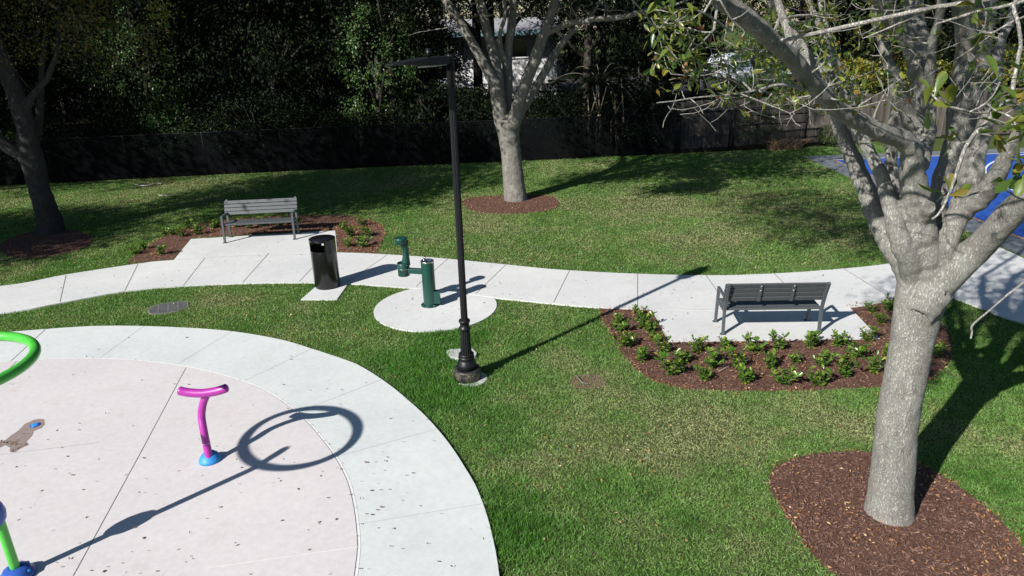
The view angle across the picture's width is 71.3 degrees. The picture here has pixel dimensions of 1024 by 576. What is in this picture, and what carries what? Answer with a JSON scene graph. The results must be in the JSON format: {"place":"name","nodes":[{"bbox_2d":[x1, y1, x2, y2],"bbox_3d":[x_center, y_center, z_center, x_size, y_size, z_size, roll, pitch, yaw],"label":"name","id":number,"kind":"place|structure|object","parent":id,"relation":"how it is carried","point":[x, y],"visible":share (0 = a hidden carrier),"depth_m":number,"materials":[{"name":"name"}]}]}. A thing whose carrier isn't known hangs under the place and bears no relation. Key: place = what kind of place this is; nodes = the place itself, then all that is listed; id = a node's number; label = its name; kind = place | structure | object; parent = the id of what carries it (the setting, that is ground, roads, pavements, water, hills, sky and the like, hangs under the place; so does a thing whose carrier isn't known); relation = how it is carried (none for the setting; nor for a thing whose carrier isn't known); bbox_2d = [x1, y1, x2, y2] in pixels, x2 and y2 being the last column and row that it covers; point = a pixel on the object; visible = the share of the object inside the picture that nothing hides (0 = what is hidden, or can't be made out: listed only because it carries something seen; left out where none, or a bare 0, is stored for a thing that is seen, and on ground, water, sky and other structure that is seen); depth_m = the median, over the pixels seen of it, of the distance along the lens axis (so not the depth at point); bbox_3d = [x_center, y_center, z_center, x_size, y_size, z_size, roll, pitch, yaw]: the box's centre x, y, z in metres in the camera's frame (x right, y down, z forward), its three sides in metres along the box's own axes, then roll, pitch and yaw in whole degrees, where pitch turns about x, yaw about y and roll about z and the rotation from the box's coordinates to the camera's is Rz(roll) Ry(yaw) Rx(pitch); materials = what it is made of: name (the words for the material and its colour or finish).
{"place":"outdoors","nodes":[
{"label":"outdoors","id":0,"kind":"place"},
{"bbox_2d":[0,46,1018,185],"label":"woodland floor","id":1,"kind":"structure","parent":0,"point":[543,155],"depth_m":28.94,"materials":[{"name":"brown soil"}]},
{"bbox_2d":[0,2,65,119],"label":"evergreen tree","id":2,"kind":"object","parent":1,"relation":"on","point":[20,66],"visible":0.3,"depth_m":28.83,"materials":[{"name":"green plant"}]},
{"bbox_2d":[0,0,85,139],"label":"evergreen tree","id":3,"kind":"object","parent":1,"relation":"on","point":[46,103],"visible":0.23,"depth_m":27.36,"materials":[{"name":"green plant"}]},
{"bbox_2d":[2,3,89,133],"bbox_3d":[-22.591,-10.832,33.533,7.115,8.091,6.904,-7,21,-13],"label":"evergreen tree","id":4,"kind":"object","parent":1,"relation":"on","point":[49,106],"visible":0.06,"depth_m":34.31,"materials":[{"name":"green plant"}]},
{"bbox_2d":[0,0,108,80],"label":"canopy tree","id":5,"kind":"object","parent":1,"relation":"on","point":[3,20],"visible":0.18,"depth_m":28.33,"materials":[{"name":"green plant"}]},
{"bbox_2d":[1,0,168,156],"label":"evergreen tree","id":6,"kind":"object","parent":1,"relation":"on","point":[88,87],"visible":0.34,"depth_m":27.51,"materials":[{"name":"green plant"}]},
{"bbox_2d":[7,0,166,135],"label":"evergreen tree","id":7,"kind":"object","parent":1,"relation":"on","point":[110,128],"visible":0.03,"depth_m":32.26,"materials":[{"name":"green plant"}]},
{"bbox_2d":[18,0,214,145],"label":"canopy tree","id":8,"kind":"object","parent":1,"relation":"on","point":[137,55],"visible":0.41,"depth_m":27.45,"materials":[{"name":"green plant"}]},
{"bbox_2d":[76,5,174,147],"bbox_3d":[-16.049,-8.850,29.594,3.695,6.736,3.634,-2,20,-2],"label":"vine covered tree","id":9,"kind":"object","parent":1,"relation":"on","point":[117,65],"visible":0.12,"depth_m":28.97,"materials":[{"name":"green plant"}]},
{"bbox_2d":[39,0,228,159],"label":"evergreen tree","id":10,"kind":"object","parent":1,"relation":"on","point":[115,99],"visible":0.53,"depth_m":26.78,"materials":[{"name":"green plant"}]},
{"bbox_2d":[82,0,198,156],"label":"vine covered tree","id":11,"kind":"object","parent":1,"relation":"on","point":[146,83],"visible":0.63,"depth_m":26.78,"materials":[{"name":"green plant"}]},
{"bbox_2d":[115,100,215,170],"bbox_3d":[-12.972,-5.638,27.153,4.168,2.995,3.814,5,21,18],"label":"understorey shrub","id":12,"kind":"object","parent":1,"relation":"on","point":[174,123],"visible":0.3,"depth_m":26.66,"materials":[{"name":"green plant"}]},
{"bbox_2d":[127,96,208,170],"bbox_3d":[-12.728,-5.740,26.858,3.254,2.714,3.592,1,21,8],"label":"leafy shrub","id":13,"kind":"object","parent":1,"relation":"on","point":[165,128],"visible":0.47,"depth_m":26.36,"materials":[{"name":"green plant"}]},
{"bbox_2d":[94,0,253,124],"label":"evergreen tree","id":14,"kind":"object","parent":1,"relation":"on","point":[202,33],"visible":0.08,"depth_m":33.38,"materials":[{"name":"green plant"}]},
{"bbox_2d":[116,0,298,134],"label":"evergreen tree","id":15,"kind":"object","parent":1,"relation":"on","point":[226,67],"visible":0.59,"depth_m":27.84,"materials":[{"name":"green plant"}]},
{"bbox_2d":[173,109,248,168],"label":"understorey shrub","id":16,"kind":"object","parent":1,"relation":"on","point":[196,139],"visible":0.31,"depth_m":26.72,"materials":[{"name":"green plant"}]},
{"bbox_2d":[160,0,324,133],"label":"evergreen tree","id":17,"kind":"object","parent":1,"relation":"on","point":[233,52],"visible":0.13,"depth_m":32.75,"materials":[{"name":"green plant"}]},
{"bbox_2d":[185,81,308,168],"bbox_3d":[-9.978,-5.987,27.237,5.000,3.594,4.576,-9,22,-19],"label":"understorey shrub","id":18,"kind":"object","parent":1,"relation":"on","point":[274,117],"visible":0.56,"depth_m":26.43,"materials":[{"name":"green plant"}]},
{"bbox_2d":[176,0,351,148],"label":"evergreen tree","id":19,"kind":"object","parent":1,"relation":"on","point":[273,81],"visible":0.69,"depth_m":27.22,"materials":[{"name":"green plant"}]},
{"bbox_2d":[176,0,366,144],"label":"canopy tree","id":20,"kind":"object","parent":1,"relation":"on","point":[277,4],"visible":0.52,"depth_m":28.54,"materials":[{"name":"green plant"}]},
{"bbox_2d":[269,100,352,164],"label":"understorey shrub","id":21,"kind":"object","parent":1,"relation":"on","point":[305,119],"visible":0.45,"depth_m":27.23,"materials":[{"name":"green plant"}]},
{"bbox_2d":[259,0,377,124],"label":"evergreen tree","id":22,"kind":"object","parent":1,"relation":"on","point":[326,94],"visible":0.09,"depth_m":34.69,"materials":[{"name":"green plant"}]},
{"bbox_2d":[255,0,441,148],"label":"evergreen tree","id":23,"kind":"object","parent":1,"relation":"on","point":[337,92],"visible":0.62,"depth_m":28.07,"materials":[{"name":"green plant"}]},
{"bbox_2d":[319,106,392,162],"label":"understorey shrub","id":24,"kind":"object","parent":1,"relation":"on","point":[349,155],"visible":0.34,"depth_m":27.40,"materials":[{"name":"green plant"}]},
{"bbox_2d":[321,0,424,152],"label":"vine covered tree","id":25,"kind":"object","parent":1,"relation":"on","point":[378,75],"visible":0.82,"depth_m":27.22,"materials":[{"name":"green plant"}]},
{"bbox_2d":[284,0,491,148],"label":"canopy tree","id":26,"kind":"object","parent":1,"relation":"on","point":[382,14],"visible":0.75,"depth_m":26.97,"materials":[{"name":"green plant"}]},
{"bbox_2d":[319,1,462,112],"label":"evergreen tree","id":27,"kind":"object","parent":1,"relation":"on","point":[442,47],"visible":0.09,"depth_m":34.45,"materials":[{"name":"green plant"}]},
{"bbox_2d":[310,0,478,145],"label":"evergreen tree","id":28,"kind":"object","parent":1,"relation":"on","point":[422,44],"visible":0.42,"depth_m":28.62,"materials":[{"name":"green plant"}]},
{"bbox_2d":[364,100,438,159],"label":"understorey shrub","id":29,"kind":"object","parent":1,"relation":"on","point":[390,119],"visible":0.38,"depth_m":27.58,"materials":[{"name":"green plant"}]},
{"bbox_2d":[368,79,455,139],"bbox_3d":[-4.078,-7.139,29.520,3.428,2.952,3.203,5,21,16],"label":"palm tree","id":30,"kind":"object","parent":1,"relation":"on","point":[420,84],"visible":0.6,"depth_m":28.49,"materials":[{"name":"green plant"}]},
{"bbox_2d":[391,77,492,156],"bbox_3d":[-2.593,-6.504,27.999,4.628,3.635,5.057,-16,25,-34],"label":"understorey shrub","id":31,"kind":"object","parent":1,"relation":"on","point":[431,96],"visible":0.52,"depth_m":27.55,"materials":[{"name":"green plant"}]},
{"bbox_2d":[456,0,493,116],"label":"canopy tree","id":32,"kind":"object","parent":1,"relation":"on","point":[477,70],"visible":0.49,"depth_m":37.89,"materials":[{"name":"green plant"}]},
{"bbox_2d":[442,85,538,157],"bbox_3d":[-0.923,-6.319,27.885,3.992,3.135,4.362,-7,21,-13],"label":"understorey shrub","id":33,"kind":"object","parent":1,"relation":"on","point":[488,107],"visible":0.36,"depth_m":26.98,"materials":[{"name":"green plant"}]},
{"bbox_2d":[417,0,563,88],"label":"canopy tree","id":34,"kind":"object","parent":1,"relation":"on","point":[491,10],"visible":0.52,"depth_m":31.41,"materials":[{"name":"green plant"}]},
{"bbox_2d":[440,16,562,97],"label":"house","id":35,"kind":"structure","parent":1,"relation":"on","point":[521,54],"depth_m":47.56,"materials":[{"name":"white paint"}]},
{"bbox_2d":[512,37,527,57],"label":"window","id":36,"kind":"structure","parent":35,"relation":"in","point":[520,49],"depth_m":47.36,"materials":[{"name":"black glass"}]},
{"bbox_2d":[485,88,568,153],"bbox_3d":[0.607,-6.498,28.570,3.924,2.820,3.591,3,21,12],"label":"understorey shrub","id":37,"kind":"object","parent":1,"relation":"on","point":[534,147],"visible":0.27,"depth_m":28.00,"materials":[{"name":"green plant"}]},
{"bbox_2d":[512,83,576,140],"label":"understorey shrub","id":38,"kind":"object","parent":1,"relation":"on","point":[552,92],"visible":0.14,"depth_m":30.47,"materials":[{"name":"green plant"}]},
{"bbox_2d":[531,84,616,151],"bbox_3d":[2.606,-6.548,28.294,3.902,3.064,4.264,-12,23,-26],"label":"understorey shrub","id":39,"kind":"object","parent":1,"relation":"on","point":[584,142],"visible":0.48,"depth_m":27.91,"materials":[{"name":"green plant"}]},
{"bbox_2d":[498,0,683,128],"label":"canopy tree","id":40,"kind":"object","parent":1,"relation":"on","point":[586,56],"visible":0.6,"depth_m":29.29,"materials":[{"name":"green plant"}]},
{"bbox_2d":[523,0,669,98],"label":"evergreen tree","id":41,"kind":"object","parent":1,"relation":"on","point":[572,54],"visible":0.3,"depth_m":35.41,"materials":[{"name":"green plant"}]},
{"bbox_2d":[550,63,657,146],"bbox_3d":[3.779,-7.313,28.837,3.875,3.337,3.621,11,24,31],"label":"palm tree","id":42,"kind":"object","parent":1,"relation":"on","point":[594,78],"visible":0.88,"depth_m":28.23,"materials":[{"name":"green plant"}]},
{"bbox_2d":[587,79,623,154],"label":"dead stems","id":43,"kind":"object","parent":1,"relation":"on","point":[599,142],"visible":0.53,"depth_m":27.36,"materials":[{"name":"plant"}]},
{"bbox_2d":[576,70,695,152],"bbox_3d":[4.481,-6.615,27.773,5.008,3.599,4.583,13,25,35],"label":"understorey shrub","id":44,"kind":"object","parent":1,"relation":"on","point":[647,107],"visible":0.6,"depth_m":27.27,"materials":[{"name":"green plant"}]},
{"bbox_2d":[564,0,733,136],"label":"evergreen tree","id":45,"kind":"object","parent":1,"relation":"on","point":[641,57],"visible":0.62,"depth_m":28.78,"materials":[{"name":"green plant"}]},
{"bbox_2d":[618,0,735,97],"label":"evergreen tree","id":46,"kind":"object","parent":1,"relation":"on","point":[707,50],"visible":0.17,"depth_m":34.68,"materials":[{"name":"green plant"}]},
{"bbox_2d":[611,0,758,104],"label":"canopy tree","id":47,"kind":"object","parent":1,"relation":"on","point":[707,42],"visible":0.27,"depth_m":31.62,"materials":[{"name":"green plant"}]},
{"bbox_2d":[650,62,749,123],"bbox_3d":[7.990,-8.030,30.606,3.726,3.208,3.482,-4,21,-7],"label":"palm tree","id":48,"kind":"object","parent":1,"relation":"on","point":[712,77],"visible":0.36,"depth_m":29.82,"materials":[{"name":"green plant"}]},
{"bbox_2d":[702,0,817,65],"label":"evergreen tree","id":49,"kind":"object","parent":1,"relation":"on","point":[767,12],"visible":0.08,"depth_m":64.18,"materials":[{"name":"green plant"}]},
{"bbox_2d":[727,5,794,116],"bbox_3d":[10.245,-8.940,29.444,2.988,5.538,3.038,-19,27,-39],"label":"vine covered tree","id":50,"kind":"object","parent":1,"relation":"on","point":[760,82],"visible":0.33,"depth_m":29.23,"materials":[{"name":"green plant"}]},
{"bbox_2d":[649,87,1023,148],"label":"wooden fence","id":51,"kind":"object","parent":1,"relation":"on","point":[814,128],"visible":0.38,"depth_m":28.45,"materials":[{"name":"brown wood"}]},
{"bbox_2d":[821,56,896,93],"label":"sea grape shrub","id":52,"kind":"object","parent":1,"relation":"on","point":[865,67],"visible":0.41,"depth_m":29.13,"materials":[{"name":"green plant"}]},
{"bbox_2d":[793,0,938,92],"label":"evergreen tree","id":53,"kind":"object","parent":1,"relation":"on","point":[843,9],"visible":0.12,"depth_m":35.27,"materials":[{"name":"green plant"}]},
{"bbox_2d":[810,0,954,93],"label":"evergreen tree","id":54,"kind":"object","parent":1,"relation":"on","point":[864,48],"visible":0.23,"depth_m":30.17,"materials":[{"name":"green plant"}]},
{"bbox_2d":[878,52,952,90],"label":"sea grape shrub","id":55,"kind":"object","parent":1,"relation":"on","point":[940,62],"visible":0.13,"depth_m":29.53,"materials":[{"name":"green plant"}]},
{"bbox_2d":[849,0,1007,89],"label":"evergreen tree","id":56,"kind":"object","parent":1,"relation":"on","point":[948,51],"visible":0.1,"depth_m":29.86,"materials":[{"name":"green plant"}]},
{"bbox_2d":[925,0,1023,84],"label":"evergreen tree","id":57,"kind":"object","parent":1,"relation":"on","point":[1009,44],"visible":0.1,"depth_m":30.21,"materials":[{"name":"green plant"}]},
{"bbox_2d":[0,25,1023,575],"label":"ground","id":58,"kind":"structure","parent":0,"point":[708,239],"depth_m":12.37,"materials":[{"name":"green plant"}]},
{"bbox_2d":[0,229,93,257],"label":"mulch bed","id":59,"kind":"object","parent":58,"relation":"on","point":[82,240],"visible":0.84,"depth_m":17.91,"materials":[{"name":"brown wood"}]},
{"bbox_2d":[0,0,184,234],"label":"shaded tree","id":60,"kind":"object","parent":59,"relation":"on","point":[26,151],"visible":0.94,"depth_m":17.80,"materials":[{"name":"brown plant"}]},
{"bbox_2d":[148,301,188,314],"bbox_3d":[-6.513,0.384,13.533,0.710,0.046,0.580,-11,22,-23],"label":"manhole cover","id":61,"kind":"object","parent":58,"relation":"on","point":[168,308],"visible":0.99,"depth_m":13.50,"materials":[{"name":"metal"}]},
{"bbox_2d":[0,359,357,575],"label":"splash pad","id":62,"kind":"object","parent":58,"relation":"on","point":[265,439],"visible":0.95,"depth_m":8.25,"materials":[{"name":"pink concrete"}]},
{"bbox_2d":[0,331,40,575],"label":"spray hoop","id":63,"kind":"object","parent":62,"relation":"on","point":[15,567],"visible":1,"depth_m":6.68,"materials":[{"name":"green paint"}]},
{"bbox_2d":[177,384,228,465],"bbox_3d":[-3.605,1.609,8.462,0.593,0.974,0.306,-2,20,0],"label":"spray toy","id":64,"kind":"object","parent":62,"relation":"on","point":[209,456],"visible":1,"depth_m":8.47,"materials":[{"name":"purple metal"}]},
{"bbox_2d":[0,326,498,575],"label":"splash pad rim","id":65,"kind":"object","parent":58,"relation":"on","point":[369,417],"visible":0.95,"depth_m":9.11,"materials":[{"name":"concrete"}]},
{"bbox_2d":[174,231,336,259],"bbox_3d":[-6.007,-0.917,17.033,3.861,0.076,2.388,-4,21,-6],"label":"bench pad","id":66,"kind":"object","parent":58,"relation":"on","point":[239,246],"visible":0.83,"depth_m":17.23,"materials":[{"name":"concrete"}]},
{"bbox_2d":[220,197,300,242],"bbox_3d":[-6.241,-1.699,17.715,1.774,0.932,0.728,-3,20,-4],"label":"park bench","id":67,"kind":"object","parent":66,"relation":"on","point":[252,204],"visible":1,"depth_m":17.79,"materials":[{"name":"grey metal"}]},
{"bbox_2d":[127,215,384,263],"bbox_3d":[-6.047,-1.319,18.108,5.790,0.042,3.971,-2,20,0],"label":"mulch bed","id":68,"kind":"object","parent":58,"relation":"on","point":[374,233],"visible":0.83,"depth_m":18.33,"materials":[{"name":"brown wood"}]},
{"bbox_2d":[301,283,347,300],"bbox_3d":[-3.665,0.064,14.210,0.707,0.076,1.087,0,20,4],"label":"bin pad","id":69,"kind":"object","parent":58,"relation":"on","point":[314,294],"visible":0.56,"depth_m":13.94,"materials":[{"name":"concrete"}]},
{"bbox_2d":[308,234,339,289],"bbox_3d":[-3.725,-0.521,14.207,0.512,1.025,0.512,-2,20,0],"label":"litter bin","id":70,"kind":"object","parent":69,"relation":"on","point":[324,260],"visible":1,"depth_m":14.05,"materials":[{"name":"black metal"}]},
{"bbox_2d":[0,107,808,184],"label":"chain link fence","id":71,"kind":"object","parent":58,"relation":"on","point":[565,145],"visible":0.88,"depth_m":26.09,"materials":[{"name":"black metal"}]},
{"bbox_2d":[731,104,808,150],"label":"park gate","id":72,"kind":"structure","parent":71,"relation":"attached to","point":[765,124],"depth_m":27.38,"materials":[{"name":"black metal"}]},
{"bbox_2d":[374,288,496,332],"bbox_3d":[-1.409,0.377,13.194,2.260,0.074,2.260,-2,20,0],"label":"fountain pad","id":73,"kind":"object","parent":58,"relation":"on","point":[393,313],"visible":0.81,"depth_m":12.95,"materials":[{"name":"concrete"}]},
{"bbox_2d":[394,236,440,307],"bbox_3d":[-1.728,-0.290,13.067,0.791,1.282,0.344,1,21,6],"label":"drinking fountain","id":74,"kind":"object","parent":73,"relation":"on","point":[431,297],"visible":1,"depth_m":13.03,"materials":[{"name":"green paint"}]},
{"bbox_2d":[459,372,487,386],"bbox_3d":[-0.592,1.355,10.498,0.470,0.076,0.470,-2,20,0],"label":"lamp footing","id":75,"kind":"object","parent":58,"relation":"on","point":[482,380],"visible":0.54,"depth_m":10.38,"materials":[{"name":"concrete"}]},
{"bbox_2d":[385,48,480,383],"bbox_3d":[-0.994,-0.736,9.472,1.129,4.630,0.393,-18,26,-37],"label":"street lamp","id":76,"kind":"object","parent":75,"relation":"on","point":[467,369],"visible":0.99,"depth_m":9.63,"materials":[{"name":"black metal"}]},
{"bbox_2d":[463,195,558,213],"bbox_3d":[-0.052,-2.408,20.560,2.786,0.042,2.267,-2,20,0],"label":"mulch bed","id":77,"kind":"object","parent":58,"relation":"on","point":[476,205],"visible":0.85,"depth_m":20.41,"materials":[{"name":"brown wood"}]},
{"bbox_2d":[381,0,687,201],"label":"forked tree","id":78,"kind":"object","parent":77,"relation":"on","point":[508,115],"visible":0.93,"depth_m":19.77,"materials":[{"name":"grey plant"}]},
{"bbox_2d":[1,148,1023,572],"bbox_3d":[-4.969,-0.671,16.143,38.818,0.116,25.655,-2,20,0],"label":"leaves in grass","id":79,"kind":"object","parent":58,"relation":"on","point":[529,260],"visible":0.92,"depth_m":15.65,"materials":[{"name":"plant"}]},
{"bbox_2d":[570,374,605,388],"bbox_3d":[1.102,1.363,10.332,0.530,0.042,0.419,-2,20,0],"label":"bare soil patch","id":80,"kind":"object","parent":58,"relation":"on","point":[597,381],"visible":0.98,"depth_m":10.31,"materials":[{"name":"soil"}]},
{"bbox_2d":[652,307,879,341],"bbox_3d":[4.244,0.606,12.126,3.463,0.076,1.618,-2,20,0],"label":"bench pad","id":81,"kind":"object","parent":58,"relation":"on","point":[681,325],"visible":0.56,"depth_m":12.02,"materials":[{"name":"concrete"}]},
{"bbox_2d":[712,282,830,334],"bbox_3d":[4.213,0.241,11.670,1.631,0.932,0.728,-1,20,2],"label":"park bench","id":82,"kind":"object","parent":81,"relation":"on","point":[770,296],"visible":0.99,"depth_m":11.42,"materials":[{"name":"grey metal"}]},
{"bbox_2d":[599,303,951,391],"bbox_3d":[4.481,0.850,11.444,5.806,0.042,3.277,-2,20,0],"label":"mulch bed","id":83,"kind":"object","parent":58,"relation":"on","point":[863,363],"visible":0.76,"depth_m":10.72,"materials":[{"name":"brown wood"}]},
{"bbox_2d":[653,348,685,374],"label":"bed plant","id":84,"kind":"object","parent":83,"relation":"on","point":[673,367],"visible":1,"depth_m":10.38,"materials":[{"name":"green plant"}]},
{"bbox_2d":[703,346,724,369],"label":"bed plant","id":85,"kind":"object","parent":83,"relation":"on","point":[711,361],"visible":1,"depth_m":10.57,"materials":[{"name":"green plant"}]},
{"bbox_2d":[733,363,756,384],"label":"bed plant","id":86,"kind":"object","parent":83,"relation":"in","point":[745,375],"visible":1,"depth_m":10.09,"materials":[{"name":"green plant"}]},
{"bbox_2d":[742,331,767,353],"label":"bed plant","id":87,"kind":"object","parent":83,"relation":"on","point":[747,337],"visible":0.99,"depth_m":11.03,"materials":[{"name":"green plant"}]},
{"bbox_2d":[769,365,803,385],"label":"bed plant","id":88,"kind":"object","parent":83,"relation":"on","point":[785,379],"visible":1,"depth_m":10.03,"materials":[{"name":"green plant"}]},
{"bbox_2d":[806,364,833,385],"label":"bed plant","id":89,"kind":"object","parent":83,"relation":"on","point":[820,379],"visible":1,"depth_m":9.98,"materials":[{"name":"green plant"}]},
{"bbox_2d":[835,354,859,377],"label":"bed plant","id":90,"kind":"object","parent":83,"relation":"on","point":[846,372],"visible":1,"depth_m":10.18,"materials":[{"name":"green plant"}]},
{"bbox_2d":[841,339,870,358],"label":"bed plant","id":91,"kind":"object","parent":83,"relation":"on","point":[859,350],"visible":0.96,"depth_m":10.75,"materials":[{"name":"green plant"}]},
{"bbox_2d":[861,350,885,373],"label":"bed plant","id":92,"kind":"object","parent":83,"relation":"on","point":[876,365],"visible":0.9,"depth_m":10.25,"materials":[{"name":"green plant"}]},
{"bbox_2d":[760,138,810,150],"bbox_3d":[10.473,-5.560,27.486,2.080,0.487,0.737,-2,20,0],"label":"dry brush","id":93,"kind":"object","parent":58,"relation":"on","point":[785,145],"visible":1,"depth_m":27.43,"materials":[{"name":"plant"}]},
{"bbox_2d":[769,452,1023,575],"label":"mulch bed","id":94,"kind":"object","parent":58,"relation":"on","point":[960,527],"visible":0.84,"depth_m":7.21,"materials":[{"name":"brown wood"}]},
{"bbox_2d":[1,194,1023,575],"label":"mulch chips","id":95,"kind":"object","parent":94,"relation":"on","point":[922,504],"visible":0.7,"depth_m":7.70,"materials":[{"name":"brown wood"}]},
{"bbox_2d":[631,0,1023,526],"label":"pale bark tree","id":96,"kind":"object","parent":94,"relation":"on","point":[916,225],"visible":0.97,"depth_m":6.10,"materials":[{"name":"grey plant"}]},
{"bbox_2d":[804,148,1023,256],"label":"court surround","id":97,"kind":"object","parent":58,"relation":"on","point":[1014,243],"visible":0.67,"depth_m":23.51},
{"bbox_2d":[837,153,1023,237],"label":"sports court","id":98,"kind":"object","parent":97,"relation":"on","point":[985,214],"visible":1,"depth_m":21.12,"materials":[{"name":"paint"}]},
{"bbox_2d":[0,247,1023,323],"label":"path","id":99,"kind":"structure","parent":0,"point":[993,279],"depth_m":14.31,"materials":[{"name":"concrete"}]},
{"bbox_2d":[0,245,995,574],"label":"fallen leaves","id":100,"kind":"object","parent":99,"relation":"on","point":[236,459],"visible":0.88,"depth_m":8.47,"materials":[{"name":"plant"}]},
{"bbox_2d":[6,67,1017,107],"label":"street","id":101,"kind":"structure","parent":0,"point":[684,86],"depth_m":55.63,"materials":[{"name":"asphalt"}]},
{"bbox_2d":[705,53,757,82],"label":"parked van","id":102,"kind":"object","parent":101,"relation":"on","point":[744,69],"visible":0.27,"depth_m":51.51,"materials":[{"name":"white paint"}]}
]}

